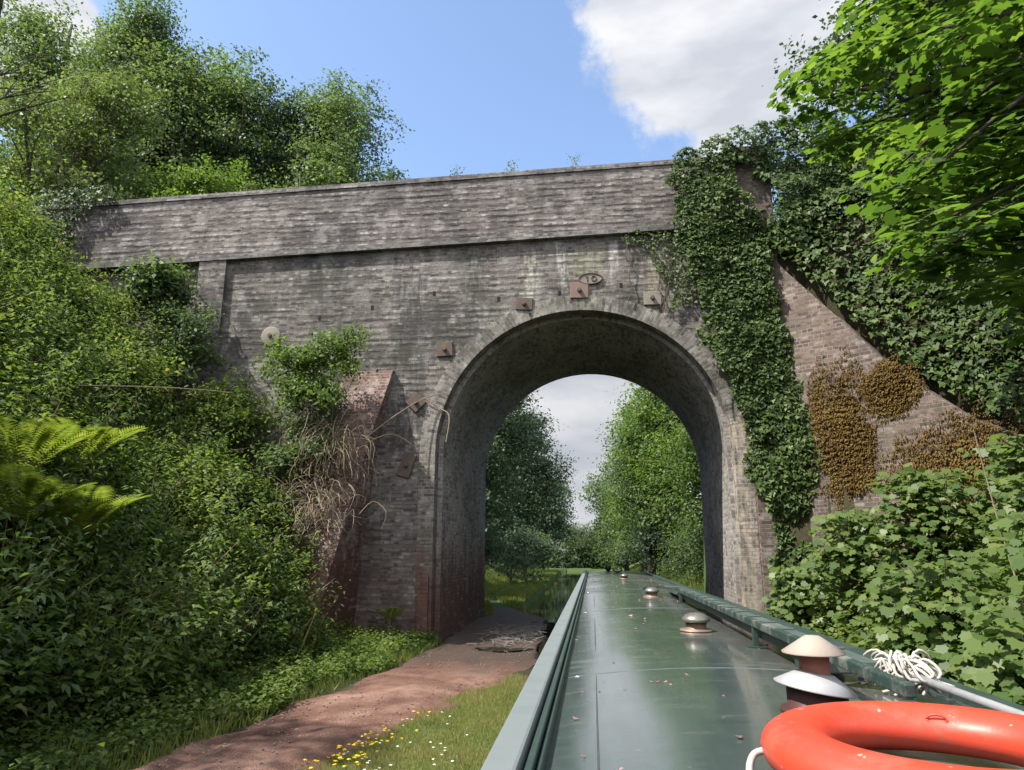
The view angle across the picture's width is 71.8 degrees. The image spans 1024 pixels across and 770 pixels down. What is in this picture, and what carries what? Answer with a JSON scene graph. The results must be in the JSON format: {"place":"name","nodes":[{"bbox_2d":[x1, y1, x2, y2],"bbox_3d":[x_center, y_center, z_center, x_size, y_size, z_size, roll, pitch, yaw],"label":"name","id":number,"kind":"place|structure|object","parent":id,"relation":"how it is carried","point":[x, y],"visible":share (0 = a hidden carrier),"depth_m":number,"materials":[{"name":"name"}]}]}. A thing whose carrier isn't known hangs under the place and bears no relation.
{"place":"outdoors","nodes":[
{"label":"outdoors","id":0,"kind":"place"},
{"bbox_2d":[295,672,527,769],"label":"grass","id":1,"kind":"structure","parent":0,"point":[480,695],"depth_m":7.20,"materials":[{"name":"plant"}]},
{"bbox_2d":[303,711,428,767],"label":"buttercups","id":2,"kind":"object","parent":1,"relation":"on","point":[340,757],"visible":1,"depth_m":6.52,"materials":[{"name":"yellow plant"}]},
{"bbox_2d":[343,715,467,769],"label":"daisies","id":3,"kind":"object","parent":1,"relation":"on","point":[398,746],"visible":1,"depth_m":6.39,"materials":[{"name":"white plant"}]},
{"bbox_2d":[0,0,1000,549],"label":"sky","id":4,"kind":"structure","parent":0,"point":[482,86],"materials":[{"name":"blue"}]},
{"bbox_2d":[0,207,1023,769],"bbox_3d":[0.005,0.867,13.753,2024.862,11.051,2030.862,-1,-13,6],"label":"ground","id":5,"kind":"structure","parent":0,"point":[802,527],"depth_m":14.31,"materials":[{"name":"plant"}]},
{"bbox_2d":[0,203,56,243],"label":"shrub","id":6,"kind":"object","parent":5,"relation":"on","point":[32,222],"visible":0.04,"depth_m":17.29,"materials":[{"name":"green plant"}]},
{"bbox_2d":[0,463,97,542],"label":"fern","id":7,"kind":"object","parent":5,"relation":"on","point":[32,482],"visible":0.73,"depth_m":7.72,"materials":[{"name":"green plant"}]},
{"bbox_2d":[0,412,97,475],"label":"fern","id":8,"kind":"object","parent":5,"relation":"on","point":[35,445],"visible":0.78,"depth_m":8.55,"materials":[{"name":"green plant"}]},
{"bbox_2d":[0,0,107,138],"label":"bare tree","id":9,"kind":"object","parent":5,"relation":"on","point":[5,96],"visible":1,"depth_m":15.00,"materials":[{"name":"green plant"}]},
{"bbox_2d":[0,477,126,572],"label":"shrub","id":10,"kind":"object","parent":5,"relation":"on","point":[36,524],"visible":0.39,"depth_m":7.91,"materials":[{"name":"green plant"}]},
{"bbox_2d":[0,0,159,203],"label":"tree","id":11,"kind":"object","parent":5,"relation":"on","point":[27,19],"visible":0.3,"depth_m":27.18,"materials":[{"name":"green plant"}]},
{"bbox_2d":[17,415,145,483],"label":"fern","id":12,"kind":"object","parent":5,"relation":"on","point":[102,438],"visible":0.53,"depth_m":9.82,"materials":[{"name":"green plant"}]},
{"bbox_2d":[15,484,152,568],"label":"fern","id":13,"kind":"object","parent":5,"relation":"on","point":[97,505],"visible":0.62,"depth_m":8.25,"materials":[{"name":"green plant"}]},
{"bbox_2d":[55,268,129,324],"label":"shrub","id":14,"kind":"object","parent":5,"relation":"on","point":[89,285],"visible":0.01,"depth_m":16.77,"materials":[{"name":"green plant"}]},
{"bbox_2d":[0,32,189,207],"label":"tree","id":15,"kind":"object","parent":5,"relation":"on","point":[107,99],"visible":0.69,"depth_m":22.32,"materials":[{"name":"green plant"}]},
{"bbox_2d":[32,270,157,337],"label":"shrub","id":16,"kind":"object","parent":5,"relation":"on","point":[111,304],"visible":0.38,"depth_m":15.76,"materials":[{"name":"green plant"}]},
{"bbox_2d":[1,0,223,201],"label":"tree","id":17,"kind":"object","parent":5,"relation":"on","point":[137,19],"visible":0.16,"depth_m":35.24,"materials":[{"name":"green plant"}]},
{"bbox_2d":[51,331,190,407],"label":"shrub","id":18,"kind":"object","parent":5,"relation":"on","point":[133,375],"visible":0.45,"depth_m":13.81,"materials":[{"name":"green plant"}]},
{"bbox_2d":[52,385,231,392],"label":"dry stalk","id":19,"kind":"object","parent":5,"relation":"on","point":[142,386],"visible":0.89,"depth_m":12.48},
{"bbox_2d":[111,249,204,341],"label":"shrub","id":20,"kind":"object","parent":5,"relation":"on","point":[166,282],"visible":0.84,"depth_m":16.42,"materials":[{"name":"green plant"}]},
{"bbox_2d":[0,210,329,675],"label":"dead stems","id":21,"kind":"object","parent":5,"relation":"on","point":[151,490],"visible":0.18,"depth_m":10.92,"materials":[{"name":"brown plant"}]},
{"bbox_2d":[0,243,333,731],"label":"docks","id":22,"kind":"object","parent":5,"relation":"on","point":[50,705],"visible":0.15,"depth_m":9.51,"materials":[{"name":"green plant"}]},
{"bbox_2d":[0,155,334,738],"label":"undergrowth","id":23,"kind":"object","parent":5,"relation":"on","point":[32,688],"visible":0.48,"depth_m":10.41,"materials":[{"name":"green plant"}]},
{"bbox_2d":[0,207,340,711],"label":"tall grass","id":24,"kind":"structure","parent":5,"relation":"on","point":[67,597],"depth_m":9.86,"materials":[{"name":"plant"}]},
{"bbox_2d":[111,284,232,417],"bbox_3d":[-7.734,-0.463,16.126,2.696,3.827,2.068,-1,-13,6],"label":"shrub","id":25,"kind":"object","parent":5,"relation":"on","point":[185,334],"visible":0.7,"depth_m":15.97,"materials":[{"name":"green plant"}]},
{"bbox_2d":[0,138,350,732],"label":"nettles","id":26,"kind":"object","parent":5,"relation":"on","point":[41,391],"visible":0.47,"depth_m":10.75,"materials":[{"name":"green plant"}]},
{"bbox_2d":[115,150,277,199],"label":"bush","id":27,"kind":"object","parent":5,"relation":"on","point":[185,184],"visible":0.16,"depth_m":27.44,"materials":[{"name":"green plant"}]},
{"bbox_2d":[102,23,304,200],"bbox_3d":[-15.125,-5.304,32.967,11.186,26.524,7.301,-1,-13,6],"label":"tree","id":28,"kind":"object","parent":5,"relation":"on","point":[216,136],"visible":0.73,"depth_m":33.72,"materials":[{"name":"green plant"}]},
{"bbox_2d":[137,429,272,509],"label":"shrub","id":29,"kind":"object","parent":5,"relation":"on","point":[220,464],"visible":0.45,"depth_m":13.24,"materials":[{"name":"green plant"}]},
{"bbox_2d":[0,594,438,769],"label":"verge weeds","id":30,"kind":"object","parent":5,"relation":"on","point":[356,640],"visible":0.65,"depth_m":7.78,"materials":[{"name":"green plant"}]},
{"bbox_2d":[0,604,442,769],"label":"grass","id":31,"kind":"structure","parent":5,"relation":"on","point":[224,726],"depth_m":7.33,"materials":[{"name":"plant"}]},
{"bbox_2d":[157,365,288,463],"bbox_3d":[-6.391,0.993,15.402,3.535,2.931,2.209,-1,-13,6],"label":"shrub","id":32,"kind":"object","parent":5,"relation":"on","point":[236,417],"visible":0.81,"depth_m":15.35,"materials":[{"name":"green plant"}]},
{"bbox_2d":[219,475,315,552],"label":"shrub","id":33,"kind":"object","parent":5,"relation":"on","point":[268,496],"visible":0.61,"depth_m":13.86,"materials":[{"name":"green plant"}]},
{"bbox_2d":[241,534,305,591],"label":"shrub","id":34,"kind":"object","parent":5,"relation":"on","point":[269,560],"visible":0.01,"depth_m":13.15,"materials":[{"name":"green plant"}]},
{"bbox_2d":[242,429,324,549],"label":"shrub","id":35,"kind":"object","parent":5,"relation":"on","point":[270,458],"visible":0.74,"depth_m":14.61,"materials":[{"name":"green plant"}]},
{"bbox_2d":[262,399,357,545],"bbox_3d":[-4.205,2.510,14.553,2.083,4.771,1.809,-11,-17,38],"label":"shrub","id":36,"kind":"object","parent":5,"relation":"on","point":[296,424],"visible":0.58,"depth_m":14.69,"materials":[{"name":"green plant"}]},
{"bbox_2d":[208,67,414,189],"bbox_3d":[-10.388,-4.399,34.684,10.894,25.625,7.576,-1,-13,6],"label":"tree","id":37,"kind":"object","parent":5,"relation":"on","point":[365,132],"visible":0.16,"depth_m":35.05,"materials":[{"name":"green plant"}]},
{"bbox_2d":[248,315,379,537],"bbox_3d":[-4.242,1.613,14.771,2.663,6.229,2.410,5,-14,-22],"label":"shrub","id":38,"kind":"object","parent":5,"relation":"on","point":[313,386],"visible":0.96,"depth_m":15.06,"materials":[{"name":"green plant"}]},
{"bbox_2d":[236,67,394,190],"bbox_3d":[-9.203,-3.557,32.155,10.275,22.813,7.078,-10,-16,35],"label":"tree","id":39,"kind":"object","parent":5,"relation":"on","point":[323,166],"visible":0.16,"depth_m":32.69,"materials":[{"name":"green plant"}]},
{"bbox_2d":[134,607,546,769],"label":"towpath","id":40,"kind":"structure","parent":5,"relation":"on","point":[317,740],"depth_m":8.49,"materials":[{"name":"soil"}]},
{"bbox_2d":[143,650,534,769],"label":"pebbles","id":41,"kind":"object","parent":40,"relation":"on","point":[222,760],"visible":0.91,"depth_m":8.29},
{"bbox_2d":[475,647,530,651],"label":"puddle","id":42,"kind":"object","parent":40,"relation":"on","point":[494,649],"visible":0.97,"depth_m":13.61,"materials":[{"name":"grey liquid"}]},
{"bbox_2d":[362,160,410,181],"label":"tree","id":43,"kind":"object","parent":5,"relation":"on","point":[392,175],"visible":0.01,"depth_m":30.58,"materials":[{"name":"green plant"}]},
{"bbox_2d":[372,606,409,628],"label":"fern","id":44,"kind":"object","parent":5,"relation":"on","point":[391,612],"visible":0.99,"depth_m":14.68,"materials":[{"name":"green plant"}]},
{"bbox_2d":[485,514,525,573],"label":"shrub","id":45,"kind":"object","parent":5,"relation":"on","point":[489,550],"visible":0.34,"depth_m":32.35,"materials":[{"name":"green plant"}]},
{"bbox_2d":[467,622,547,650],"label":"twig litter","id":46,"kind":"object","parent":5,"relation":"on","point":[529,632],"visible":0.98,"depth_m":15.68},
{"bbox_2d":[485,390,553,568],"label":"tree","id":47,"kind":"object","parent":5,"relation":"on","point":[519,491],"visible":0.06,"depth_m":50.31,"materials":[{"name":"green plant"}]},
{"bbox_2d":[485,415,556,532],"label":"tree","id":48,"kind":"object","parent":5,"relation":"on","point":[495,477],"visible":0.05,"depth_m":28.16,"materials":[{"name":"green plant"}]},
{"bbox_2d":[485,390,559,557],"bbox_3d":[-2.351,2.463,38.789,10.812,16.203,7.656,-1,-13,6],"label":"tree","id":49,"kind":"object","parent":5,"relation":"on","point":[522,432],"visible":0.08,"depth_m":38.23,"materials":[{"name":"green plant"}]},
{"bbox_2d":[484,562,560,615],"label":"grass","id":50,"kind":"structure","parent":5,"relation":"on","point":[513,595],"depth_m":35.83,"materials":[{"name":"plant"}]},
{"bbox_2d":[26,145,1019,639],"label":"brick bridge","id":51,"kind":"structure","parent":5,"relation":"on","point":[486,301],"depth_m":16.77,"materials":[{"name":"brick"}]},
{"bbox_2d":[9,185,117,264],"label":"ivy","id":52,"kind":"object","parent":51,"relation":"attached to","point":[84,205],"visible":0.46,"depth_m":18.23,"materials":[{"name":"green plant"}]},
{"bbox_2d":[294,174,306,186],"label":"wall weed","id":53,"kind":"object","parent":51,"relation":"on","point":[297,183],"depth_m":18.07,"materials":[{"name":"green plant"}]},
{"bbox_2d":[253,464,385,549],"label":"dry tuft","id":54,"kind":"object","parent":51,"relation":"attached to","point":[312,505],"visible":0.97,"depth_m":13.91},
{"bbox_2d":[264,391,380,497],"bbox_3d":[-3.860,1.288,14.565,2.320,2.497,1.833,4,-14,-18],"label":"dry tuft","id":55,"kind":"object","parent":51,"relation":"attached to","point":[344,456],"visible":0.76,"depth_m":14.56,"materials":[{"name":"plant"}]},
{"bbox_2d":[362,392,449,485],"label":"dead vine","id":56,"kind":"object","parent":51,"relation":"attached to","point":[400,436],"visible":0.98,"depth_m":15.79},
{"bbox_2d":[566,152,584,166],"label":"wall weed","id":57,"kind":"object","parent":51,"relation":"on","point":[574,158],"depth_m":17.32,"materials":[{"name":"green plant"}]},
{"bbox_2d":[621,221,699,311],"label":"ivy","id":58,"kind":"object","parent":51,"relation":"attached to","point":[652,251],"visible":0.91,"depth_m":16.22,"materials":[{"name":"green plant"}]},
{"bbox_2d":[664,133,823,583],"bbox_3d":[5.266,-0.814,15.339,3.479,10.508,0.435,-1,-13,6],"label":"ivy","id":59,"kind":"object","parent":51,"relation":"attached to","point":[771,487],"visible":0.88,"depth_m":15.48,"materials":[{"name":"green plant"}]},
{"bbox_2d":[718,109,880,254],"bbox_3d":[6.572,-4.674,16.030,3.639,3.646,0.672,-1,-13,6],"label":"ivy","id":60,"kind":"object","parent":51,"relation":"attached to","point":[779,181],"visible":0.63,"depth_m":16.18,"materials":[{"name":"green plant"}]},
{"bbox_2d":[806,340,882,518],"bbox_3d":[6.675,0.948,14.316,1.571,4.074,0.143,-12,-18,40],"label":"moss patch","id":61,"kind":"object","parent":51,"relation":"attached to","point":[850,440],"visible":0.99,"depth_m":14.30,"materials":[{"name":"plant"}]},
{"bbox_2d":[856,347,926,423],"bbox_3d":[7.353,-0.028,13.813,0.135,1.656,1.318,12,-18,-41],"label":"moss patch","id":62,"kind":"object","parent":51,"relation":"attached to","point":[896,392],"visible":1,"depth_m":13.79,"materials":[{"name":"plant"}]},
{"bbox_2d":[876,398,1023,536],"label":"moss patch","id":63,"kind":"object","parent":51,"relation":"attached to","point":[967,463],"visible":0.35,"depth_m":12.72,"materials":[{"name":"plant"}]},
{"bbox_2d":[486,519,563,583],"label":"shrub","id":64,"kind":"object","parent":5,"relation":"on","point":[519,540],"visible":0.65,"depth_m":42.59,"materials":[{"name":"green plant"}]},
{"bbox_2d":[508,526,560,570],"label":"shrub","id":65,"kind":"object","parent":5,"relation":"on","point":[554,546],"visible":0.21,"depth_m":56.02,"materials":[{"name":"green plant"}]},
{"bbox_2d":[496,404,578,569],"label":"tree","id":66,"kind":"object","parent":5,"relation":"on","point":[546,479],"visible":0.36,"depth_m":64.53,"materials":[{"name":"green plant"}]},
{"bbox_2d":[502,508,587,549],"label":"tree","id":67,"kind":"object","parent":5,"relation":"on","point":[573,534],"visible":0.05,"depth_m":126.36,"materials":[{"name":"green plant"}]},
{"bbox_2d":[534,532,562,570],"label":"shrub","id":68,"kind":"object","parent":5,"relation":"on","point":[552,561],"visible":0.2,"depth_m":72.82,"materials":[{"name":"green plant"}]},
{"bbox_2d":[522,464,580,543],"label":"tree","id":69,"kind":"object","parent":5,"relation":"on","point":[556,515],"visible":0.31,"depth_m":89.38,"materials":[{"name":"green plant"}]},
{"bbox_2d":[543,542,573,567],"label":"shrub","id":70,"kind":"object","parent":5,"relation":"on","point":[564,563],"visible":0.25,"depth_m":86.86,"materials":[{"name":"green plant"}]},
{"bbox_2d":[558,522,594,551],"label":"tree","id":71,"kind":"object","parent":5,"relation":"on","point":[582,529],"visible":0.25,"depth_m":136.04,"materials":[{"name":"green plant"}]},
{"bbox_2d":[564,539,614,568],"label":"shrub","id":72,"kind":"object","parent":5,"relation":"on","point":[580,559],"visible":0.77,"depth_m":87.44,"materials":[{"name":"green plant"}]},
{"bbox_2d":[574,471,618,563],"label":"tree","id":73,"kind":"object","parent":5,"relation":"on","point":[586,489],"visible":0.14,"depth_m":92.13,"materials":[{"name":"green plant"}]},
{"bbox_2d":[584,526,632,567],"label":"shrub","id":74,"kind":"object","parent":5,"relation":"on","point":[602,547],"visible":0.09,"depth_m":91.39,"materials":[{"name":"green plant"}]},
{"bbox_2d":[605,540,638,568],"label":"shrub","id":75,"kind":"object","parent":5,"relation":"on","point":[617,564],"visible":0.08,"depth_m":85.35,"materials":[{"name":"green plant"}]},
{"bbox_2d":[607,526,641,566],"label":"shrub","id":76,"kind":"object","parent":5,"relation":"on","point":[621,542],"visible":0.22,"depth_m":59.35,"materials":[{"name":"green plant"}]},
{"bbox_2d":[584,445,670,570],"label":"tree","id":77,"kind":"object","parent":5,"relation":"on","point":[626,566],"visible":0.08,"depth_m":70.38,"materials":[{"name":"green plant"}]},
{"bbox_2d":[589,394,674,574],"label":"tree","id":78,"kind":"object","parent":5,"relation":"on","point":[652,562],"visible":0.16,"depth_m":43.09,"materials":[{"name":"green plant"}]},
{"bbox_2d":[592,390,685,572],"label":"tree","id":79,"kind":"object","parent":5,"relation":"on","point":[619,503],"visible":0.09,"depth_m":53.34,"materials":[{"name":"green plant"}]},
{"bbox_2d":[591,381,699,576],"bbox_3d":[9.088,2.771,40.523,9.125,16.734,9.076,4,-14,-17],"label":"tree","id":80,"kind":"object","parent":5,"relation":"on","point":[641,425],"visible":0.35,"depth_m":39.36,"materials":[{"name":"green plant"}]},
{"bbox_2d":[616,511,701,573],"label":"shrub","id":81,"kind":"object","parent":5,"relation":"on","point":[643,541],"visible":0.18,"depth_m":44.18,"materials":[{"name":"green plant"}]},
{"bbox_2d":[624,408,703,546],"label":"tree","id":82,"kind":"object","parent":5,"relation":"on","point":[692,474],"visible":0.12,"depth_m":28.85,"materials":[{"name":"green plant"}]},
{"bbox_2d":[624,554,703,591],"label":"grass","id":83,"kind":"structure","parent":5,"relation":"on","point":[686,582],"depth_m":35.25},
{"bbox_2d":[647,507,703,581],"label":"shrub","id":84,"kind":"object","parent":5,"relation":"on","point":[692,550],"visible":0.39,"depth_m":31.27,"materials":[{"name":"green plant"}]},
{"bbox_2d":[761,565,842,630],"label":"sycamore sapling","id":85,"kind":"object","parent":5,"relation":"on","point":[791,592],"visible":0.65,"depth_m":12.38,"materials":[{"name":"green plant"}]},
{"bbox_2d":[796,504,912,626],"bbox_3d":[5.748,3.038,11.358,2.220,2.193,2.150,-1,-13,6],"label":"sycamore sapling","id":86,"kind":"object","parent":5,"relation":"on","point":[839,552],"visible":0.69,"depth_m":11.30,"materials":[{"name":"green plant"}]},
{"bbox_2d":[758,117,954,220],"bbox_3d":[8.102,-4.931,17.749,6.138,3.498,3.300,-1,-13,6],"label":"shrub","id":87,"kind":"object","parent":5,"relation":"on","point":[879,171],"visible":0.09,"depth_m":17.31,"materials":[{"name":"green plant"}]},
{"bbox_2d":[753,505,1023,691],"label":"undergrowth","id":88,"kind":"object","parent":5,"relation":"on","point":[838,632],"visible":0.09,"depth_m":10.30,"materials":[{"name":"green plant"}]},
{"bbox_2d":[760,180,1023,612],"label":"ivy cover","id":89,"kind":"object","parent":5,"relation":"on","point":[999,398],"visible":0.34,"depth_m":13.88,"materials":[{"name":"green plant"}]},
{"bbox_2d":[766,0,1023,349],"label":"sycamore tree","id":90,"kind":"object","parent":5,"relation":"on","point":[987,123],"visible":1,"depth_m":7.40,"materials":[{"name":"green plant"}]},
{"bbox_2d":[773,0,1023,200],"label":"tree","id":91,"kind":"object","parent":5,"relation":"on","point":[882,90],"visible":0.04,"depth_m":19.43,"materials":[{"name":"green plant"}]},
{"bbox_2d":[852,462,1004,577],"bbox_3d":[6.329,2.258,10.774,2.125,2.151,2.220,-1,-13,6],"label":"sycamore sapling","id":92,"kind":"object","parent":5,"relation":"on","point":[932,521],"visible":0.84,"depth_m":10.52,"materials":[{"name":"green plant"}]},
{"bbox_2d":[846,550,1012,687],"bbox_3d":[4.917,2.750,8.046,1.973,1.712,2.158,1,-13,-6],"label":"sycamore sapling","id":93,"kind":"object","parent":5,"relation":"on","point":[946,598],"visible":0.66,"depth_m":7.92,"materials":[{"name":"green plant"}]},
{"bbox_2d":[939,601,1023,705],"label":"sycamore sapling","id":94,"kind":"object","parent":5,"relation":"on","point":[1000,645],"visible":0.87,"depth_m":5.90,"materials":[{"name":"green plant"}]},
{"bbox_2d":[948,430,1023,556],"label":"sycamore sapling","id":95,"kind":"object","parent":5,"relation":"on","point":[1000,467],"visible":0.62,"depth_m":9.77,"materials":[{"name":"green plant"}]},
{"bbox_2d":[956,476,1023,510],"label":"fern","id":96,"kind":"object","parent":5,"relation":"on","point":[981,481],"visible":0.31,"depth_m":9.97,"materials":[{"name":"green plant"}]},
{"bbox_2d":[957,516,1023,628],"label":"sycamore sapling","id":97,"kind":"object","parent":5,"relation":"on","point":[1016,559],"visible":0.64,"depth_m":6.74,"materials":[{"name":"green plant"}]},
{"bbox_2d":[971,472,1023,579],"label":"sycamore sapling","id":98,"kind":"object","parent":5,"relation":"on","point":[1008,510],"visible":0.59,"depth_m":8.20,"materials":[{"name":"green plant"}]},
{"bbox_2d":[973,429,1022,600],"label":"dry stalk","id":99,"kind":"object","parent":5,"relation":"on","point":[991,495],"visible":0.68,"depth_m":8.11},
{"bbox_2d":[524,572,589,639],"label":"canal water","id":100,"kind":"structure","parent":0,"point":[549,604],"depth_m":35.55,"materials":[{"name":"green liquid"}]},
{"bbox_2d":[481,565,1023,769],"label":"narrowboat","id":101,"kind":"object","parent":100,"relation":"on","point":[694,719],"visible":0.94,"depth_m":2.67,"materials":[{"name":"green paint"}]},
{"bbox_2d":[572,572,861,769],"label":"leaf litter","id":102,"kind":"object","parent":101,"relation":"on","point":[652,681],"visible":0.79,"depth_m":2.84,"materials":[{"name":"brown plant"}]},
{"bbox_2d":[664,585,878,673],"bbox_3d":[1.687,1.868,5.905,0.195,0.115,6.550,-1,-13,6],"label":"gangplank","id":103,"kind":"object","parent":101,"relation":"on","point":[781,644],"visible":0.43,"depth_m":4.14,"materials":[{"name":"green wood"}]},
{"bbox_2d":[773,635,858,712],"bbox_3d":[0.971,0.928,2.275,0.249,0.235,0.252,-1,-13,6],"label":"chimney","id":104,"kind":"object","parent":101,"relation":"on","point":[811,680],"visible":0.94,"depth_m":2.23,"materials":[{"name":"metal"}]},
{"bbox_2d":[746,701,1023,769],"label":"lifebuoy","id":105,"kind":"object","parent":101,"relation":"on","point":[847,735],"visible":1,"depth_m":1.70,"materials":[{"name":"orange plastic"}]},
{"bbox_2d":[843,649,1023,714],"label":"mop","id":106,"kind":"object","parent":101,"relation":"on","point":[919,673],"visible":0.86,"depth_m":2.58,"materials":[{"name":"white fabric"}]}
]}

